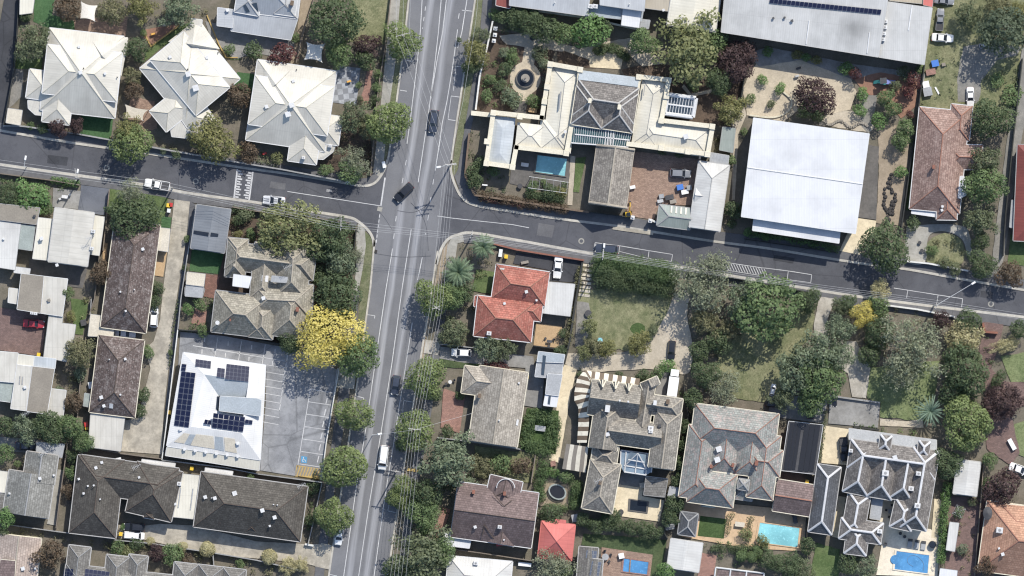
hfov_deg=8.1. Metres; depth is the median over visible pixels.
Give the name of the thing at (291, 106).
house
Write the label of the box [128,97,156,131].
paving
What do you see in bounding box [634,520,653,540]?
evergreen tree
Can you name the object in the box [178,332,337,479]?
car park
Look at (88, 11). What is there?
shade sail
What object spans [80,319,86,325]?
planter box
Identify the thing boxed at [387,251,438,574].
kerb
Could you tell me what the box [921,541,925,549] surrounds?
sun lounger
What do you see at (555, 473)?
hedge
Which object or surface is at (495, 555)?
fence
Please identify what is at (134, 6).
broadleaf tree
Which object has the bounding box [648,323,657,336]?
shrub
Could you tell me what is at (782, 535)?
swimming pool
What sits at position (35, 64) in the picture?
lawn
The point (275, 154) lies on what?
shrub
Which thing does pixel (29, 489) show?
house
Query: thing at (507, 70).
shrub
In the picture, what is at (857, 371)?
driveway
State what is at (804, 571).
broadleaf tree
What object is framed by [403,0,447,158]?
power cable
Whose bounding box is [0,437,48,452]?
courtyard
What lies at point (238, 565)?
shrub
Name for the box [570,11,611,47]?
broadleaf tree
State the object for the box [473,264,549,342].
house
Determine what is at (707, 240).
kerb
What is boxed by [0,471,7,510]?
house
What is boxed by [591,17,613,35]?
evergreen tree
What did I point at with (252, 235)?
shrub
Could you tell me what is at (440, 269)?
grass verge
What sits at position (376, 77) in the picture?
shrub
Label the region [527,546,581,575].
twiggy tree
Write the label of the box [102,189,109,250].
fence
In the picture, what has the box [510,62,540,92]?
path
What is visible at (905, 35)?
warehouse
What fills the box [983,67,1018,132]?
undergrowth
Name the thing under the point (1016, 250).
lawn
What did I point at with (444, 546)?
broadleaf tree
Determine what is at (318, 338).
yellow tree
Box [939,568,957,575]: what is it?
shed
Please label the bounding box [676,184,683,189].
crate
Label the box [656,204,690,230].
carport
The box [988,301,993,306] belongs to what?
manhole
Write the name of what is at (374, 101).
shrub
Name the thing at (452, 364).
lawn
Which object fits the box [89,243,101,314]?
fence
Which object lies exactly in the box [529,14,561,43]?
evergreen tree
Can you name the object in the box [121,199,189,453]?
driveway
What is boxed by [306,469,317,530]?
hedge
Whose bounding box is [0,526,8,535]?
evergreen tree
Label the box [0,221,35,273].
house
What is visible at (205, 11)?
undergrowth
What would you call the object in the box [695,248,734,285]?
twiggy tree
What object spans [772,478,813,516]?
garage
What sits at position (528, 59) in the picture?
path
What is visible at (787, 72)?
play area
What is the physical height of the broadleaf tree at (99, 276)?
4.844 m
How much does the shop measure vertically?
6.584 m
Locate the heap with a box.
[926,68,935,75]
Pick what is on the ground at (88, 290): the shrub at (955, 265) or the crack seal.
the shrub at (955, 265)
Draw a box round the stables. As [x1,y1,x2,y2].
[688,152,729,231]
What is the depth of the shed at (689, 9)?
1495.02 m
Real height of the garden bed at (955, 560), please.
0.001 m
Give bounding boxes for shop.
[588,0,650,28]
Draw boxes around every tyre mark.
[341,198,391,228]
[397,192,434,212]
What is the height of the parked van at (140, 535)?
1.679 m
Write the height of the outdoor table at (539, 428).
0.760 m
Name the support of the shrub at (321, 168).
on the ground at (88, 290)
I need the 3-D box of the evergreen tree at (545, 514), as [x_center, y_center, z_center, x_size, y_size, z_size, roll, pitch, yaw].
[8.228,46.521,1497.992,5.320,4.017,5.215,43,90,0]
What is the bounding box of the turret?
[735,476,752,501]
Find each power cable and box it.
[2,163,1018,315]
[3,160,1020,313]
[3,168,1022,319]
[4,166,1019,317]
[391,173,443,568]
[394,169,446,574]
[398,165,449,571]
[402,166,451,568]
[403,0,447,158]
[406,168,454,570]
[409,2,451,156]
[450,3,477,160]
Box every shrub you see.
[13,460,21,467]
[18,13,32,22]
[27,121,34,130]
[36,123,49,134]
[66,310,75,322]
[73,365,86,380]
[110,539,124,554]
[122,545,133,555]
[129,537,144,550]
[140,28,146,36]
[146,537,154,545]
[171,149,180,159]
[178,542,187,551]
[181,303,194,315]
[181,552,194,562]
[183,235,189,242]
[193,298,206,312]
[196,323,208,337]
[199,541,215,557]
[222,44,234,54]
[230,215,245,226]
[233,230,242,237]
[235,558,245,567]
[237,210,254,221]
[243,39,263,60]
[246,227,255,241]
[261,549,277,564]
[271,151,282,164]
[292,32,299,42]
[304,514,318,525]
[306,481,319,494]
[317,164,333,175]
[370,94,379,104]
[371,81,381,92]
[373,69,382,80]
[394,440,405,451]
[433,390,442,401]
[441,424,453,437]
[455,391,465,399]
[463,476,478,483]
[465,162,480,176]
[473,155,484,170]
[480,88,492,103]
[483,73,496,84]
[486,166,500,177]
[488,7,501,22]
[488,453,511,473]
[493,78,507,92]
[497,62,514,76]
[498,46,508,57]
[500,85,515,104]
[504,47,517,59]
[504,52,519,64]
[506,92,522,109]
[509,456,533,474]
[524,94,540,108]
[526,179,538,193]
[531,45,547,63]
[539,59,548,68]
[555,185,567,197]
[557,328,565,337]
[558,470,574,483]
[599,47,606,55]
[607,45,616,53]
[617,51,625,58]
[635,368,649,381]
[643,332,652,342]
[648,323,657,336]
[650,364,664,379]
[660,359,677,372]
[687,78,699,92]
[726,152,736,164]
[727,218,736,228]
[734,548,746,560]
[736,550,746,561]
[737,528,751,541]
[739,127,747,135]
[743,227,751,236]
[746,93,755,103]
[747,551,757,562]
[753,545,762,558]
[756,533,769,547]
[757,74,768,84]
[761,232,768,240]
[762,46,773,56]
[767,100,776,107]
[774,82,785,95]
[791,50,802,59]
[801,53,810,61]
[811,55,821,64]
[837,61,854,75]
[852,103,867,116]
[856,86,868,103]
[870,111,888,130]
[889,80,901,90]
[893,165,907,178]
[896,65,912,82]
[906,214,919,231]
[915,64,923,74]
[924,245,938,254]
[937,255,949,268]
[949,261,960,277]
[953,505,964,518]
[956,544,967,554]
[967,497,977,506]
[981,477,992,486]
[990,71,1003,87]
[1001,83,1023,106]
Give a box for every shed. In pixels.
[5,108,22,125]
[19,0,34,14]
[83,393,90,406]
[185,272,205,297]
[645,0,669,11]
[666,0,720,32]
[807,463,841,535]
[889,0,922,3]
[923,0,932,6]
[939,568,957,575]
[946,522,958,551]
[952,459,980,496]
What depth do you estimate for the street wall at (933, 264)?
1498.80 m
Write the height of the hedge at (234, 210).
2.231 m
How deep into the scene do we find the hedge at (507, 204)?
1498.33 m
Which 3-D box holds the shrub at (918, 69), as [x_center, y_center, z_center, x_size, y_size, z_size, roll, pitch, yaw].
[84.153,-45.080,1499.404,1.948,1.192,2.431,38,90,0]
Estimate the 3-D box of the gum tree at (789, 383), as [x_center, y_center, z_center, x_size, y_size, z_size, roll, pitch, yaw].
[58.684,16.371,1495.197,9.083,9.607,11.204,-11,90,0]
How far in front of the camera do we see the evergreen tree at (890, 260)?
1493.56 m
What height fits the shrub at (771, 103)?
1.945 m
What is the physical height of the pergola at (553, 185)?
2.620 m
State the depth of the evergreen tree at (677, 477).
1497.20 m
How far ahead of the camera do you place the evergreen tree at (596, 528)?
1497.56 m
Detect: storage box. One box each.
[571,514,577,521]
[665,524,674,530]
[681,189,688,194]
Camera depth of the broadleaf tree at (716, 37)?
1495.15 m
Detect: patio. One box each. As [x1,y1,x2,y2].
[601,547,652,575]
[614,484,663,521]
[619,472,644,486]
[682,498,808,550]
[876,500,939,575]
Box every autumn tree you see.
[256,199,321,255]
[576,345,593,362]
[578,313,597,333]
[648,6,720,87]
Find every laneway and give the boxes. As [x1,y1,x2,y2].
[0,0,17,123]
[992,48,1023,276]
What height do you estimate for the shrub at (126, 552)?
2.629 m
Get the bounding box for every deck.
[102,243,107,259]
[155,251,166,276]
[533,323,561,347]
[858,145,878,219]
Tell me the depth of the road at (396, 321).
1499.94 m
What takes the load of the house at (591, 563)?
on the ground at (88, 290)
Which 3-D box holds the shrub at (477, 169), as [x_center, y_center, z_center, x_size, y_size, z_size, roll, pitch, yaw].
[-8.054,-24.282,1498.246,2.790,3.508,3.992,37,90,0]
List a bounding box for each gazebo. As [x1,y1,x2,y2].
[537,519,575,561]
[677,511,698,536]
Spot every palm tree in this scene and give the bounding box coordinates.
[440,256,474,288]
[469,233,495,259]
[912,395,944,427]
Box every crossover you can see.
[315,543,331,568]
[336,367,355,388]
[407,468,418,471]
[424,340,440,354]
[613,226,653,234]
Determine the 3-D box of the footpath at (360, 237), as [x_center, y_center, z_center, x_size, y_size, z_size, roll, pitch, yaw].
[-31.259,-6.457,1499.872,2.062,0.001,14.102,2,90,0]
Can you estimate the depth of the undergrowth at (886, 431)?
1499.37 m
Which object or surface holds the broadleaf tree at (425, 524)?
on the ground at (88, 290)
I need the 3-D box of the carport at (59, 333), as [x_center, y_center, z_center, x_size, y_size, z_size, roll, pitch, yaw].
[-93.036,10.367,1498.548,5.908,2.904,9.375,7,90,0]
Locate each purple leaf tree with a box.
[48,119,67,138]
[67,118,83,134]
[147,543,166,562]
[352,35,381,59]
[715,39,757,84]
[793,75,836,115]
[931,309,952,328]
[980,381,1023,420]
[982,466,1021,505]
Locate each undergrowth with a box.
[0,177,70,214]
[4,415,77,443]
[11,528,66,541]
[23,124,206,154]
[62,371,86,420]
[63,286,95,381]
[71,540,308,575]
[155,8,206,18]
[185,297,213,334]
[230,211,247,236]
[256,151,364,177]
[315,222,359,308]
[340,128,373,168]
[408,446,473,537]
[440,303,474,342]
[441,244,492,283]
[466,132,506,193]
[479,59,515,106]
[495,19,594,44]
[535,176,566,198]
[537,53,547,99]
[674,388,692,473]
[691,272,731,392]
[706,538,810,568]
[713,103,745,152]
[839,300,974,374]
[854,422,916,436]
[898,117,913,154]
[922,49,957,103]
[931,238,963,267]
[958,503,979,574]
[960,337,1001,432]
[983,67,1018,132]
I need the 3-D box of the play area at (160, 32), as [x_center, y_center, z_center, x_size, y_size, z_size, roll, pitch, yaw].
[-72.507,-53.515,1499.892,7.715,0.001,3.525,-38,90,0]
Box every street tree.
[107,124,155,165]
[312,496,354,536]
[319,445,367,487]
[332,397,374,431]
[365,101,412,144]
[381,20,423,60]
[384,488,410,510]
[391,474,416,500]
[394,409,434,451]
[403,354,446,399]
[414,278,454,320]
[942,394,993,452]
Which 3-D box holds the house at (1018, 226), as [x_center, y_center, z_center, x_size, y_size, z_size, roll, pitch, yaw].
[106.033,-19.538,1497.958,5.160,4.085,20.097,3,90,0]
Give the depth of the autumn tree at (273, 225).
1493.27 m
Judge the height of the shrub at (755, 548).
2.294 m
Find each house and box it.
[0,203,39,224]
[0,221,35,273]
[0,351,66,416]
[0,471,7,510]
[0,533,41,575]
[2,450,58,518]
[8,273,67,316]
[25,27,127,125]
[32,207,104,266]
[63,544,246,575]
[68,454,183,538]
[88,334,144,418]
[100,220,160,333]
[140,18,240,138]
[193,471,308,541]
[210,237,315,339]
[245,59,341,164]
[444,474,538,548]
[446,556,512,575]
[460,365,528,447]
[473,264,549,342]
[576,546,603,575]
[588,144,634,208]
[678,403,783,508]
[838,428,939,556]
[977,500,1023,575]
[1012,144,1023,241]
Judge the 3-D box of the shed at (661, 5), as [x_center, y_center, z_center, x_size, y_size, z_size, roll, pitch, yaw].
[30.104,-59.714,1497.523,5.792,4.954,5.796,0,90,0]
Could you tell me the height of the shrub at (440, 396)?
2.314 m
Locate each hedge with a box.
[50,176,80,187]
[168,299,178,366]
[231,205,254,214]
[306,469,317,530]
[477,189,568,214]
[483,199,524,207]
[518,407,561,458]
[523,189,565,205]
[533,458,549,502]
[545,467,560,478]
[549,503,568,512]
[563,306,575,345]
[568,479,583,509]
[574,266,584,289]
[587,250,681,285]
[592,43,630,60]
[709,543,769,554]
[724,512,734,534]
[745,516,754,540]
[749,231,840,253]
[818,411,827,460]
[936,481,952,563]
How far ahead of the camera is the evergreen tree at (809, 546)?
1497.10 m
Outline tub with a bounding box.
[585,310,591,316]
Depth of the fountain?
1499.28 m
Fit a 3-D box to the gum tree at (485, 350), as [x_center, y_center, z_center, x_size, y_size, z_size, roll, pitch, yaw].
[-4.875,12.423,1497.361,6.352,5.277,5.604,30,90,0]
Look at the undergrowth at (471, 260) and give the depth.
1499.40 m
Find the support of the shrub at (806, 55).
on the ground at (88, 290)
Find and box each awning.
[141,459,175,466]
[204,467,232,474]
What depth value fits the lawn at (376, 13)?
1499.91 m
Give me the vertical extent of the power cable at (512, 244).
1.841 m
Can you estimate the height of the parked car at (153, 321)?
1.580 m
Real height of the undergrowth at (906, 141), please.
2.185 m
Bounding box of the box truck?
[667,369,679,396]
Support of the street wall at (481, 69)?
on the ground at (88, 290)
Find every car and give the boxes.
[15,441,35,450]
[23,319,44,328]
[115,330,135,337]
[124,522,144,531]
[149,306,158,327]
[263,195,284,205]
[334,527,343,544]
[390,375,400,394]
[393,182,413,202]
[428,110,438,132]
[451,347,471,356]
[552,257,562,278]
[595,243,617,253]
[667,340,675,359]
[670,168,690,177]
[765,399,782,407]
[769,384,775,395]
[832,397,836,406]
[931,33,953,42]
[934,0,953,4]
[966,87,974,105]
[1008,462,1023,475]
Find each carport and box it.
[36,442,64,457]
[43,315,75,361]
[88,314,113,336]
[89,413,124,451]
[158,227,170,251]
[173,474,199,518]
[543,282,574,316]
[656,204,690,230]
[666,538,703,572]
[1009,200,1013,227]
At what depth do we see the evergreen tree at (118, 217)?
1494.81 m
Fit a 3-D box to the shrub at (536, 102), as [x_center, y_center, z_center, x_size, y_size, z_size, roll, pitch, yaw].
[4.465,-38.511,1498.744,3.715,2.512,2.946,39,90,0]
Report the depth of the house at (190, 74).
1495.29 m
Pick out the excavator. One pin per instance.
(627, 214)
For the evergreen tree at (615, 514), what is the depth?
1497.46 m
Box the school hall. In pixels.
[741,117,869,243]
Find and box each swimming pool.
[533,154,568,176]
[621,558,650,575]
[628,499,648,512]
[755,522,801,547]
[890,550,930,574]
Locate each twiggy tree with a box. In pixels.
[115,175,147,208]
[333,144,372,177]
[347,246,364,264]
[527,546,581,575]
[668,250,735,317]
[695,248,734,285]
[704,367,744,407]
[875,350,927,393]
[879,312,949,380]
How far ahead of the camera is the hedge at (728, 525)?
1499.22 m
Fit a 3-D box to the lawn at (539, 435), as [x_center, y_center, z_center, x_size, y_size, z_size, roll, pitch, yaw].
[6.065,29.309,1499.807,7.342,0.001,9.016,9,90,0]
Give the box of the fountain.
[516,69,534,87]
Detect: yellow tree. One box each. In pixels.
[278,555,296,575]
[294,304,370,370]
[294,556,308,572]
[848,301,877,328]
[870,277,891,302]
[943,320,985,353]
[988,331,1020,354]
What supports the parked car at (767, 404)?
on the driveway at (790, 413)
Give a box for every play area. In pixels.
[144,24,178,44]
[743,60,856,121]
[855,72,917,117]
[876,123,908,225]
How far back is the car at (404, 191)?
1498.64 m
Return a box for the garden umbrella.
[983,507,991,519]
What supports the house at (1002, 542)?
on the ground at (88, 290)
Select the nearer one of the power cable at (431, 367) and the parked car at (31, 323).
the power cable at (431, 367)
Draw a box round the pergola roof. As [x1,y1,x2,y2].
[643,476,678,497]
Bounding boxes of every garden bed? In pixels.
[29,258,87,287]
[210,214,356,341]
[476,32,553,114]
[540,483,570,506]
[557,51,593,67]
[622,64,672,78]
[664,79,742,125]
[819,111,873,131]
[945,496,985,575]
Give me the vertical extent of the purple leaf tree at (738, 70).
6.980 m
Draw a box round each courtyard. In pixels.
[0,308,46,355]
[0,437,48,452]
[52,188,80,208]
[191,309,206,325]
[204,274,219,297]
[441,389,464,432]
[524,374,543,407]
[626,151,704,219]
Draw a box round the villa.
[217,0,299,39]
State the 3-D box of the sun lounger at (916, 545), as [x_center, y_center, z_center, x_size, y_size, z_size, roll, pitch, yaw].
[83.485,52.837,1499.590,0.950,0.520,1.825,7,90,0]
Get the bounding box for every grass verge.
[357,232,372,362]
[384,0,406,160]
[411,244,447,420]
[452,0,482,174]
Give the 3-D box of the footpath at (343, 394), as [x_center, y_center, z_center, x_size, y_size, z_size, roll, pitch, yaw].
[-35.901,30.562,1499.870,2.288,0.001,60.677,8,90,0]
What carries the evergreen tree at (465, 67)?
on the ground at (88, 290)
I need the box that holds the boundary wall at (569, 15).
[510,6,641,30]
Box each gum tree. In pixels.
[9,414,37,447]
[157,0,200,27]
[321,238,358,275]
[414,429,474,487]
[473,335,502,363]
[724,276,764,319]
[774,340,816,395]
[791,329,843,372]
[823,313,857,342]
[830,341,858,370]
[853,553,877,575]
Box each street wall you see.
[3,125,340,180]
[464,133,588,212]
[475,21,493,109]
[493,244,583,260]
[886,304,954,317]
[907,261,967,271]
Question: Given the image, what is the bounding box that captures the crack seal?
[453,229,511,232]
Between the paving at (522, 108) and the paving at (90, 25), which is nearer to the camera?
the paving at (522, 108)
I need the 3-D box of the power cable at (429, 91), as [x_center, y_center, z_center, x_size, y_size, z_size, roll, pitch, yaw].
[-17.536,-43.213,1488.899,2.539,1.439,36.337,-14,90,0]
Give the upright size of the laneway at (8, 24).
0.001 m
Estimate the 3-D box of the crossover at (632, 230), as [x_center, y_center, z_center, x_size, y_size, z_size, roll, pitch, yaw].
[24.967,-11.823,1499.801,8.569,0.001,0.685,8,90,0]
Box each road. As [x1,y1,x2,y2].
[0,132,388,242]
[330,0,473,575]
[437,167,1023,315]
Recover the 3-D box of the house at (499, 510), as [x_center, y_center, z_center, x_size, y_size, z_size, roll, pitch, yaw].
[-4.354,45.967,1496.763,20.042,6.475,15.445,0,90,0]
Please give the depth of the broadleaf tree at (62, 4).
1495.43 m
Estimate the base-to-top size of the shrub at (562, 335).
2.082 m
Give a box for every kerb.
[0,129,388,186]
[0,163,373,243]
[328,240,374,575]
[387,0,409,159]
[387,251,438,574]
[436,231,1023,317]
[450,0,475,163]
[450,160,1023,290]
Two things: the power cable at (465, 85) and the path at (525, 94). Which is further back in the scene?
the path at (525, 94)
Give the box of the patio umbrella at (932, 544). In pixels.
[929,541,935,547]
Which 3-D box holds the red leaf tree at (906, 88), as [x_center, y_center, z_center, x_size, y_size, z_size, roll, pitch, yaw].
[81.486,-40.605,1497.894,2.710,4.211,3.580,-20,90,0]
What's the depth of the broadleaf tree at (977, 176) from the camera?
1493.50 m
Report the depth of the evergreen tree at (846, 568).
1496.80 m
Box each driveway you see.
[78,185,108,214]
[118,524,321,565]
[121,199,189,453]
[440,347,534,374]
[513,253,582,281]
[565,290,691,373]
[769,394,826,422]
[814,297,869,397]
[821,426,849,464]
[828,398,879,427]
[840,218,875,254]
[905,224,971,264]
[957,44,1020,102]
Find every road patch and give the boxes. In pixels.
[47,155,67,165]
[269,181,285,189]
[537,223,553,237]
[773,255,794,262]
[980,291,992,298]
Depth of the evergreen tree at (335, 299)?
1494.23 m
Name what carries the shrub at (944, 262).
on the ground at (88, 290)
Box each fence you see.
[0,173,79,184]
[3,0,19,124]
[7,524,111,538]
[56,443,67,527]
[75,337,86,439]
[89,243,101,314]
[93,448,160,458]
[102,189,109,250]
[115,539,296,569]
[161,330,177,459]
[162,459,321,482]
[177,205,195,329]
[178,329,282,344]
[207,15,237,57]
[232,206,348,222]
[296,0,313,62]
[308,483,321,543]
[321,368,338,479]
[370,120,375,175]
[376,0,390,110]
[437,437,520,449]
[440,343,489,347]
[452,549,534,561]
[564,262,582,363]
[589,212,624,216]
[680,384,688,476]
[688,270,815,293]
[745,239,837,252]
[899,65,924,237]
[938,484,945,575]
[974,464,983,575]
[1002,58,1022,255]
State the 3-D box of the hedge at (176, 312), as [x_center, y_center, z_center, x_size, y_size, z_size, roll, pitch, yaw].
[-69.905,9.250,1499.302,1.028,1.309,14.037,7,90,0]
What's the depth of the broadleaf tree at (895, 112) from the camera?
1496.64 m
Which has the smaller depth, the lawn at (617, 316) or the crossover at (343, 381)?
the crossover at (343, 381)
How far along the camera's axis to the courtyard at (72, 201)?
1499.84 m
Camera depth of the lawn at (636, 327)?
1499.84 m
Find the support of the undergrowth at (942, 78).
on the ground at (88, 290)
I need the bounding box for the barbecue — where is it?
[792,515,797,523]
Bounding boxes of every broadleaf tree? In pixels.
[0,443,15,464]
[0,506,15,528]
[14,22,49,62]
[14,177,50,213]
[29,538,65,570]
[38,198,53,215]
[52,0,80,22]
[56,414,83,438]
[60,484,73,500]
[62,287,74,301]
[63,336,95,369]
[64,392,82,413]
[64,465,75,480]
[72,431,94,452]
[88,258,111,285]
[96,0,130,26]
[114,112,141,143]
[123,66,141,86]
[123,81,144,100]
[126,0,159,26]
[143,345,154,358]
[159,543,183,566]
[186,110,242,164]
[227,82,251,108]
[239,141,259,164]
[325,36,353,70]
[333,332,379,378]
[336,160,363,185]
[338,100,371,134]
[358,118,374,140]
[386,524,452,575]
[402,499,442,535]
[424,534,456,565]
[436,315,469,348]
[437,281,467,310]
[461,38,489,68]
[466,453,494,478]
[469,27,490,44]
[493,337,518,360]
[550,22,577,45]
[555,564,572,575]
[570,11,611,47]
[582,336,603,358]
[598,339,616,357]
[627,27,662,53]
[627,330,651,357]
[656,562,676,575]
[688,302,719,338]
[702,27,728,62]
[712,93,750,126]
[719,319,741,342]
[731,271,805,342]
[766,388,795,414]
[793,557,815,575]
[794,353,846,403]
[796,387,824,417]
[831,296,848,315]
[864,295,889,316]
[876,89,894,108]
[884,102,902,116]
[891,132,909,149]
[895,118,914,137]
[953,0,984,33]
[960,167,1009,204]
[962,201,1000,234]
[968,146,1002,173]
[973,555,996,575]
[982,452,998,469]
[983,0,1015,16]
[994,259,1022,287]
[1010,1,1023,17]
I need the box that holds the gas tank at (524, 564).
[518,562,530,566]
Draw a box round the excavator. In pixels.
[624,201,631,217]
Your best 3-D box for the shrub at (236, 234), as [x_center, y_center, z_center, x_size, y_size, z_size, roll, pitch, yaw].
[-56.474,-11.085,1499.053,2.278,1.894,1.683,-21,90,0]
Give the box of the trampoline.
[548,484,565,499]
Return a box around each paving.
[9,68,22,107]
[74,16,127,35]
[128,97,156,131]
[197,107,247,139]
[205,21,294,58]
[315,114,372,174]
[333,66,360,104]
[510,145,571,190]
[513,101,527,113]
[698,553,716,575]
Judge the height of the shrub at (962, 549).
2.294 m
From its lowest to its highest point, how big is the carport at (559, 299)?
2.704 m
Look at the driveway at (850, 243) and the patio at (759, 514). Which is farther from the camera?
the driveway at (850, 243)
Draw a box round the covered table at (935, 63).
[931,60,938,66]
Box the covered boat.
[1007,438,1016,449]
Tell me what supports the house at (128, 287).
on the ground at (88, 290)
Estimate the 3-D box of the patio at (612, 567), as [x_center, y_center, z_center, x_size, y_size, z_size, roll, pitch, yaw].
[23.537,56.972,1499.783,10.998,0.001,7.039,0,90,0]
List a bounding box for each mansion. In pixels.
[471,61,714,169]
[562,370,683,513]
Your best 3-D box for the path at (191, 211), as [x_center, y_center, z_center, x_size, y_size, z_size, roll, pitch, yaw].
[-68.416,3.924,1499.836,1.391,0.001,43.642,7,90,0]
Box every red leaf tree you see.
[267,42,298,65]
[484,360,508,368]
[848,67,861,79]
[901,83,914,98]
[906,70,920,89]
[906,109,914,118]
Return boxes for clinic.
[165,352,265,470]
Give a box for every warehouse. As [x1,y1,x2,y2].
[496,0,509,8]
[509,0,589,15]
[721,0,887,56]
[879,1,932,64]
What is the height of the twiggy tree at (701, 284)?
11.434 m
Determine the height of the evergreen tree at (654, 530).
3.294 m
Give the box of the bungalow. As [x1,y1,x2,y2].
[909,103,982,220]
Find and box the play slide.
[873,78,895,84]
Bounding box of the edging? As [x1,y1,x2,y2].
[146,24,179,46]
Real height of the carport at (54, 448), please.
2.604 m
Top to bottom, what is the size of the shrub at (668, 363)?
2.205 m
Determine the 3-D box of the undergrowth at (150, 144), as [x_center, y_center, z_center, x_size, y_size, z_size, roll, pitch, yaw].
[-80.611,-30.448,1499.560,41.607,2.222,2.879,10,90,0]
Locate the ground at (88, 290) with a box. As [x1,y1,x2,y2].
[0,0,1023,575]
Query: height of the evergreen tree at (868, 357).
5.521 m
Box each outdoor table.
[528,108,536,112]
[535,425,545,431]
[602,554,608,559]
[735,521,744,526]
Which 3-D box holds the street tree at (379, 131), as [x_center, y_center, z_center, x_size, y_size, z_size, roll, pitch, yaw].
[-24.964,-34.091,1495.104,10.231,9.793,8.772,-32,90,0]
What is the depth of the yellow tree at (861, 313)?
1495.88 m
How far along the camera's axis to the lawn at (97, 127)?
1499.93 m
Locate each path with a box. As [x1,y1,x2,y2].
[47,469,62,525]
[165,202,195,410]
[291,0,312,64]
[359,65,372,105]
[432,507,450,535]
[500,33,661,65]
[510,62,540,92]
[518,92,531,100]
[522,48,534,65]
[549,364,576,462]
[567,156,574,204]
[575,301,592,346]
[589,53,622,68]
[655,371,668,395]
[682,85,718,95]
[726,102,745,199]
[750,47,924,84]
[832,496,845,537]
[860,95,876,132]
[880,419,923,427]
[931,499,941,538]
[979,322,1023,463]
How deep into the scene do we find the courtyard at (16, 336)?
1499.83 m
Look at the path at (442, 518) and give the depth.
1499.77 m
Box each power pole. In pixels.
[436,163,455,167]
[933,281,975,308]
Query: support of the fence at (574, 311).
on the ground at (88, 290)
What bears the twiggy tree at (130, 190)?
on the ground at (88, 290)
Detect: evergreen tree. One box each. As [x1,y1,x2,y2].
[0,180,23,204]
[0,415,15,437]
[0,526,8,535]
[29,410,66,445]
[65,450,78,464]
[103,194,164,239]
[122,37,148,62]
[136,404,146,417]
[138,387,150,402]
[151,294,161,311]
[152,280,165,295]
[277,332,302,354]
[306,0,367,47]
[306,239,331,262]
[307,216,350,256]
[309,263,330,284]
[312,269,362,318]
[315,310,335,329]
[353,51,376,71]
[381,554,412,575]
[409,478,442,508]
[455,283,476,302]
[461,59,481,74]
[466,171,483,189]
[497,6,524,32]
[514,8,543,36]
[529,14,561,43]
[537,503,562,523]
[542,182,557,199]
[553,345,566,354]
[576,511,591,526]
[585,518,603,533]
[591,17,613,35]
[598,513,615,531]
[601,508,620,525]
[612,515,627,532]
[621,519,637,536]
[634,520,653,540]
[647,525,664,540]
[661,510,679,526]
[664,494,684,515]
[670,472,680,486]
[676,455,683,471]
[678,435,686,452]
[680,419,691,433]
[683,387,703,410]
[686,340,709,361]
[689,360,722,390]
[703,325,734,355]
[704,67,732,97]
[723,200,741,218]
[760,548,780,569]
[768,550,802,575]
[795,96,826,122]
[795,284,821,313]
[800,537,816,554]
[836,552,857,575]
[839,294,856,314]
[857,217,909,276]
[857,342,880,367]
[864,316,895,348]
[934,448,964,480]
[937,375,968,409]
[941,339,989,398]
[955,306,981,331]
[965,248,998,279]
[970,97,1018,140]
[970,230,989,249]
[974,6,1023,57]
[989,368,1006,390]
[1009,318,1023,338]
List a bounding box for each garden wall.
[612,336,652,353]
[749,92,792,117]
[830,395,879,402]
[853,426,878,430]
[982,322,997,333]
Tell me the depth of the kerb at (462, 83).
1499.83 m
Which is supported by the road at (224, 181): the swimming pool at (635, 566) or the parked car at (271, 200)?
the parked car at (271, 200)
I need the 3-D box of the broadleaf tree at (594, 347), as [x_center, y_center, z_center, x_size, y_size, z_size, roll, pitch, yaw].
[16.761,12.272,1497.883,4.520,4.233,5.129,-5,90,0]
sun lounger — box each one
[907,539,912,547]
[914,540,919,548]
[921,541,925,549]
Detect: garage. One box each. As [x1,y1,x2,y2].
[190,204,230,253]
[535,351,564,406]
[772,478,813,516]
[781,421,822,474]
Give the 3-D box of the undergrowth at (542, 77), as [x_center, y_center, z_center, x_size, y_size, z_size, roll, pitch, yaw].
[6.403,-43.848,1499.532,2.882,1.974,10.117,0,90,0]
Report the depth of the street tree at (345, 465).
1493.91 m
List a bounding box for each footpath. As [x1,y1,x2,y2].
[0,123,378,184]
[0,166,357,228]
[314,291,358,575]
[354,223,365,290]
[373,0,399,175]
[399,268,449,575]
[446,235,463,263]
[455,166,476,193]
[457,0,491,174]
[458,185,1023,288]
[463,234,1023,327]
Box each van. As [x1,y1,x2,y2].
[124,531,144,540]
[377,445,389,469]
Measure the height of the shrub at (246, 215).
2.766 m
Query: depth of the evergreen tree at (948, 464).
1494.94 m
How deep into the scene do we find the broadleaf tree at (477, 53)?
1495.46 m
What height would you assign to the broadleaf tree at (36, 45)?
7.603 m
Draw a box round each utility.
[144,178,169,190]
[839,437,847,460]
[935,8,944,30]
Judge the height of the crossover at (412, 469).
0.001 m
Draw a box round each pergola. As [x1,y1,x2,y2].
[529,176,568,193]
[714,567,764,575]
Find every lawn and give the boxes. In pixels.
[14,57,41,68]
[33,0,74,29]
[71,298,87,334]
[80,115,112,138]
[107,188,167,224]
[144,23,187,60]
[161,216,171,227]
[189,249,223,273]
[235,72,254,94]
[348,0,389,44]
[439,358,478,367]
[472,270,493,293]
[474,445,538,482]
[521,408,558,453]
[573,157,585,191]
[578,288,672,350]
[581,534,665,575]
[630,323,644,333]
[698,516,725,538]
[716,308,814,401]
[812,543,839,575]
[867,361,939,421]
[906,147,914,210]
[920,0,1023,114]
[926,233,964,266]
[1000,352,1023,381]
[1008,235,1023,265]
[1014,421,1023,456]
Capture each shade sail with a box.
[80,2,98,21]
[125,104,146,120]
[304,42,323,62]

